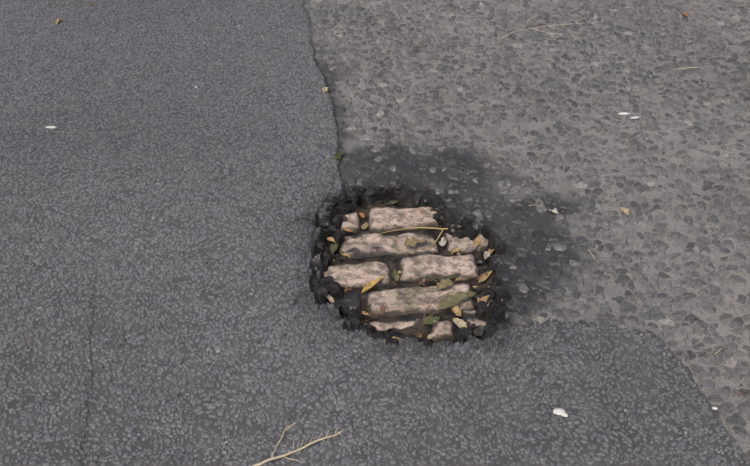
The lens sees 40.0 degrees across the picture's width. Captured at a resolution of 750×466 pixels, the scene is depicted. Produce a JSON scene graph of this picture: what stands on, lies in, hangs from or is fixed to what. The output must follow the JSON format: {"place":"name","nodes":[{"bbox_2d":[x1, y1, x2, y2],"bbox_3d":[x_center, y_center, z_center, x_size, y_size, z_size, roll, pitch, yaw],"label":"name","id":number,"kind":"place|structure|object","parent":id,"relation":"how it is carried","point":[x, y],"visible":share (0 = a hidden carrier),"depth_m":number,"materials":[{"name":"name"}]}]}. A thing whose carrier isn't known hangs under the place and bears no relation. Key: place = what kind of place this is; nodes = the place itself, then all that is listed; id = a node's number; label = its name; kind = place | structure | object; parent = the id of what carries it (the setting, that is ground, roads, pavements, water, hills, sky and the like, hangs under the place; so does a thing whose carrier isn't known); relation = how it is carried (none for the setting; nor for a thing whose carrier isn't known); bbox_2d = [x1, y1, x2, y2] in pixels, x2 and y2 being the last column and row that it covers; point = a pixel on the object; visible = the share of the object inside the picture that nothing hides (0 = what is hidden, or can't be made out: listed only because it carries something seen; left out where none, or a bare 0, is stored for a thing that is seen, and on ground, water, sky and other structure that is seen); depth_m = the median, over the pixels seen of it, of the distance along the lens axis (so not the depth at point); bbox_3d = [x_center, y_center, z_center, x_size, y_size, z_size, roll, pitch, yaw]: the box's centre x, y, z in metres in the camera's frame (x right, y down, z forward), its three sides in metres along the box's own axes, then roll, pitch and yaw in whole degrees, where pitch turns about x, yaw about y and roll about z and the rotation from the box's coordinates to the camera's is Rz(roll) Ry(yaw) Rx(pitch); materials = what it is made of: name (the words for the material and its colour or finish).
{"place":"outdoors","nodes":[
{"label":"outdoors","id":0,"kind":"place"},
{"bbox_2d":[0,0,749,465],"bbox_3d":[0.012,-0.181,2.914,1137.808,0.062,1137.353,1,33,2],"label":"road","id":1,"kind":"structure","parent":0,"point":[130,128],"depth_m":2.63,"materials":[{"name":"grey asphalt"}]},
{"bbox_2d":[80,172,350,465],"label":"road cracks","id":2,"kind":"object","parent":1,"relation":"on","point":[293,303],"visible":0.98,"depth_m":2.39,"materials":[{"name":"black asphalt"}]},
{"bbox_2d":[252,422,342,465],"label":"twig","id":3,"kind":"object","parent":1,"relation":"on","point":[280,456],"visible":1,"depth_m":1.95,"materials":[{"name":"wood"}]},
{"bbox_2d":[326,295,333,302],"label":"leaf","id":4,"kind":"object","parent":1,"relation":"on","point":[329,298],"visible":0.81,"depth_m":2.41,"materials":[{"name":"beige plant"}]},
{"bbox_2d":[326,237,335,242],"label":"leaf","id":5,"kind":"object","parent":1,"relation":"on","point":[332,239],"visible":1,"depth_m":2.63,"materials":[{"name":"plant"}]},
{"bbox_2d":[329,243,337,251],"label":"leaf","id":6,"kind":"object","parent":1,"relation":"on","point":[333,247],"visible":0.98,"depth_m":2.60,"materials":[{"name":"green plant"}]},
{"bbox_2d":[333,151,344,159],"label":"leaf","id":7,"kind":"object","parent":1,"relation":"on","point":[337,156],"visible":1,"depth_m":2.93,"materials":[{"name":"green plant"}]},
{"bbox_2d":[333,212,360,233],"bbox_3d":[-0.085,0.007,2.744,0.102,0.107,0.121,1,33,2],"label":"sett","id":8,"kind":"object","parent":1,"relation":"on","point":[353,223],"visible":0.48,"depth_m":2.70,"materials":[{"name":"stone"}]},
{"bbox_2d":[338,293,361,309],"bbox_3d":[-0.061,0.206,2.445,0.079,0.107,0.104,-3,33,-4],"label":"chunk","id":9,"kind":"object","parent":1,"relation":"on","point":[350,301],"visible":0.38,"depth_m":2.42,"materials":[{"name":"stone"}]},
{"bbox_2d":[324,261,390,288],"bbox_3d":[-0.052,0.139,2.539,0.196,0.106,0.120,-3,33,-4],"label":"sett","id":10,"kind":"object","parent":1,"relation":"on","point":[362,275],"visible":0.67,"depth_m":2.51,"materials":[{"name":"stone"}]},
{"bbox_2d":[361,222,367,228],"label":"leaf","id":11,"kind":"object","parent":1,"relation":"on","point":[364,226],"visible":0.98,"depth_m":2.69,"materials":[{"name":"beige plant"}]},
{"bbox_2d":[362,276,383,292],"bbox_3d":[-0.005,0.121,2.457,0.016,0.011,0.084,23,39,31],"label":"leaf","id":12,"kind":"object","parent":1,"relation":"on","point":[369,285],"visible":0.96,"depth_m":2.46,"materials":[{"name":"yellow plant"}]},
{"bbox_2d":[12,8,749,465],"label":"dark grit","id":13,"kind":"object","parent":1,"relation":"on","point":[362,334],"visible":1,"depth_m":2.28,"materials":[{"name":"black gravel"}]},
{"bbox_2d":[340,233,438,259],"bbox_3d":[0.035,0.064,2.654,0.263,0.107,0.116,-2,33,-4],"label":"sett","id":14,"kind":"object","parent":1,"relation":"on","point":[364,245],"visible":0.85,"depth_m":2.61,"materials":[{"name":"stone"}]},
{"bbox_2d":[381,227,447,251],"bbox_3d":[0.141,0.014,2.633,0.261,0.010,0.112,-2,33,-2],"label":"twig","id":15,"kind":"object","parent":14,"relation":"on","point":[442,229],"visible":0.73,"depth_m":2.67,"materials":[{"name":"brown wood"}]},
{"bbox_2d":[404,237,426,247],"bbox_3d":[0.103,0.023,2.601,0.059,0.017,0.042,1,33,2],"label":"leaf","id":16,"kind":"object","parent":14,"relation":"on","point":[412,241],"visible":0.98,"depth_m":2.60,"materials":[{"name":"brown plant"}]},
{"bbox_2d":[363,316,423,330],"bbox_3d":[0.036,0.251,2.382,0.174,0.110,0.057,-2,33,-4],"label":"sett","id":17,"kind":"object","parent":1,"relation":"on","point":[412,322],"visible":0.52,"depth_m":2.35,"materials":[{"name":"stone"}]},
{"bbox_2d":[392,269,398,280],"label":"leaf","id":18,"kind":"object","parent":1,"relation":"on","point":[395,275],"visible":0.92,"depth_m":2.50,"materials":[{"name":"green plant"}]},
{"bbox_2d":[367,207,440,232],"bbox_3d":[0.099,-0.006,2.759,0.251,0.106,0.123,-3,33,-5],"label":"sett","id":19,"kind":"object","parent":1,"relation":"on","point":[381,220],"visible":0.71,"depth_m":2.71,"materials":[{"name":"stone"}]},
{"bbox_2d":[314,184,506,345],"bbox_3d":[0.078,0.068,2.524,0.455,0.071,0.690,1,33,2],"label":"asphalt rubble","id":20,"kind":"object","parent":1,"relation":"on","point":[352,195],"visible":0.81,"depth_m":2.64,"materials":[{"name":"black asphalt"}]},
{"bbox_2d":[366,283,473,317],"bbox_3d":[0.106,0.191,2.453,0.262,0.105,0.115,-2,33,-3],"label":"sett","id":21,"kind":"object","parent":1,"relation":"on","point":[400,301],"visible":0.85,"depth_m":2.41,"materials":[{"name":"stone"}]},
{"bbox_2d":[379,305,385,314],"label":"leaf","id":22,"kind":"object","parent":21,"relation":"on","point":[382,309],"visible":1,"depth_m":2.38,"materials":[{"name":"brown plant"}]},
{"bbox_2d":[363,292,467,324],"bbox_3d":[0.075,0.186,2.369,0.276,0.006,0.170,1,33,2],"label":"thin stem","id":23,"kind":"object","parent":21,"relation":"on","point":[429,306],"visible":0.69,"depth_m":2.38,"materials":[{"name":"brown plant"}]},
{"bbox_2d":[437,279,454,290],"bbox_3d":[0.168,0.125,2.446,0.043,0.020,0.034,1,33,2],"label":"leaf","id":24,"kind":"object","parent":21,"relation":"on","point":[443,284],"visible":0.98,"depth_m":2.45,"materials":[{"name":"beige plant"}]},
{"bbox_2d":[439,290,475,309],"bbox_3d":[0.193,0.155,2.398,0.106,0.016,0.041,-14,36,-21],"label":"leaf","id":25,"kind":"object","parent":21,"relation":"on","point":[449,300],"visible":0.98,"depth_m":2.40,"materials":[{"name":"green plant"}]},
{"bbox_2d":[399,254,479,281],"bbox_3d":[0.155,0.120,2.567,0.212,0.106,0.115,-2,33,-3],"label":"sett","id":26,"kind":"object","parent":1,"relation":"on","point":[422,267],"visible":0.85,"depth_m":2.53,"materials":[{"name":"stone"}]},
{"bbox_2d":[430,321,452,340],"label":"sett","id":27,"kind":"object","parent":1,"relation":"on","point":[442,330],"visible":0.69,"depth_m":2.33,"materials":[{"name":"stone"}]},
{"bbox_2d":[424,316,439,324],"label":"leaf","id":28,"kind":"object","parent":27,"relation":"on","point":[428,320],"visible":0.88,"depth_m":2.34,"materials":[{"name":"green plant"}]},
{"bbox_2d":[438,237,447,245],"bbox_3d":[0.172,0.022,2.601,0.025,0.021,0.029,1,33,2],"label":"pebble","id":29,"kind":"object","parent":1,"relation":"on","point":[443,241],"visible":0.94,"depth_m":2.60,"materials":[{"name":"white stone"}]},
{"bbox_2d":[447,273,460,278],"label":"leaf","id":30,"kind":"object","parent":1,"relation":"on","point":[451,276],"visible":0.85,"depth_m":2.50,"materials":[{"name":"green plant"}]},
{"bbox_2d":[451,248,459,253],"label":"leaf","id":31,"kind":"object","parent":1,"relation":"on","point":[456,250],"visible":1,"depth_m":2.60,"materials":[{"name":"plant"}]},
{"bbox_2d":[451,306,460,316],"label":"leaf","id":32,"kind":"object","parent":1,"relation":"on","point":[456,310],"visible":0.94,"depth_m":2.37,"materials":[{"name":"yellow plant"}]},
{"bbox_2d":[452,318,466,327],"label":"leaf","id":33,"kind":"object","parent":1,"relation":"on","point":[459,323],"visible":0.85,"depth_m":2.33,"materials":[{"name":"beige plant"}]},
{"bbox_2d":[443,233,487,252],"bbox_3d":[0.240,0.051,2.671,0.134,0.103,0.116,-1,33,-2],"label":"sett","id":34,"kind":"object","parent":1,"relation":"on","point":[466,244],"visible":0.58,"depth_m":2.62,"materials":[{"name":"stone"}]},
{"bbox_2d":[473,236,480,247],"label":"leaf","id":35,"kind":"object","parent":34,"relation":"on","point":[476,241],"visible":1,"depth_m":2.61,"materials":[{"name":"plant"}]},
{"bbox_2d":[461,309,489,325],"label":"sett","id":36,"kind":"object","parent":1,"relation":"on","point":[468,315],"visible":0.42,"depth_m":2.36,"materials":[{"name":"stone"}]},
{"bbox_2d":[477,295,494,306],"bbox_3d":[0.258,0.160,2.388,0.043,0.022,0.042,1,33,2],"label":"leaf","id":37,"kind":"object","parent":36,"relation":"on","point":[484,299],"visible":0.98,"depth_m":2.39,"materials":[{"name":"brown plant"}]},
{"bbox_2d":[478,270,491,282],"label":"leaf","id":38,"kind":"object","parent":1,"relation":"on","point":[484,277],"visible":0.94,"depth_m":2.48,"materials":[{"name":"brown plant"}]},
{"bbox_2d":[483,251,491,259],"bbox_3d":[0.279,0.056,2.554,0.022,0.016,0.022,1,33,2],"label":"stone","id":39,"kind":"object","parent":1,"relation":"on","point":[486,254],"visible":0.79,"depth_m":2.55,"materials":[{"name":"white stone"}]},
{"bbox_2d":[502,15,584,37],"bbox_3d":[0.603,-0.735,3.720,0.172,0.005,0.312,24,40,32],"label":"pale twig","id":40,"kind":"object","parent":1,"relation":"on","point":[538,27],"visible":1,"depth_m":3.73,"materials":[{"name":"wood"}]},
{"bbox_2d":[549,208,558,214],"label":"leaf","id":41,"kind":"object","parent":1,"relation":"on","point":[554,210],"visible":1,"depth_m":2.67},
{"bbox_2d":[553,408,564,414],"bbox_3d":[0.363,0.353,2.035,0.025,0.006,0.021,1,33,2],"label":"white chip","id":42,"kind":"object","parent":1,"relation":"on","point":[559,411],"visible":1,"depth_m":2.03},
{"bbox_2d":[621,207,628,215],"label":"leaf","id":43,"kind":"object","parent":1,"relation":"on","point":[626,211],"visible":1,"depth_m":2.67,"materials":[{"name":"beige plant"}]},
{"bbox_2d":[18,16,743,465],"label":"light grit","id":44,"kind":"object","parent":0,"point":[478,352],"visible":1,"depth_m":2.41,"materials":[{"name":"grey gravel"}]}
]}

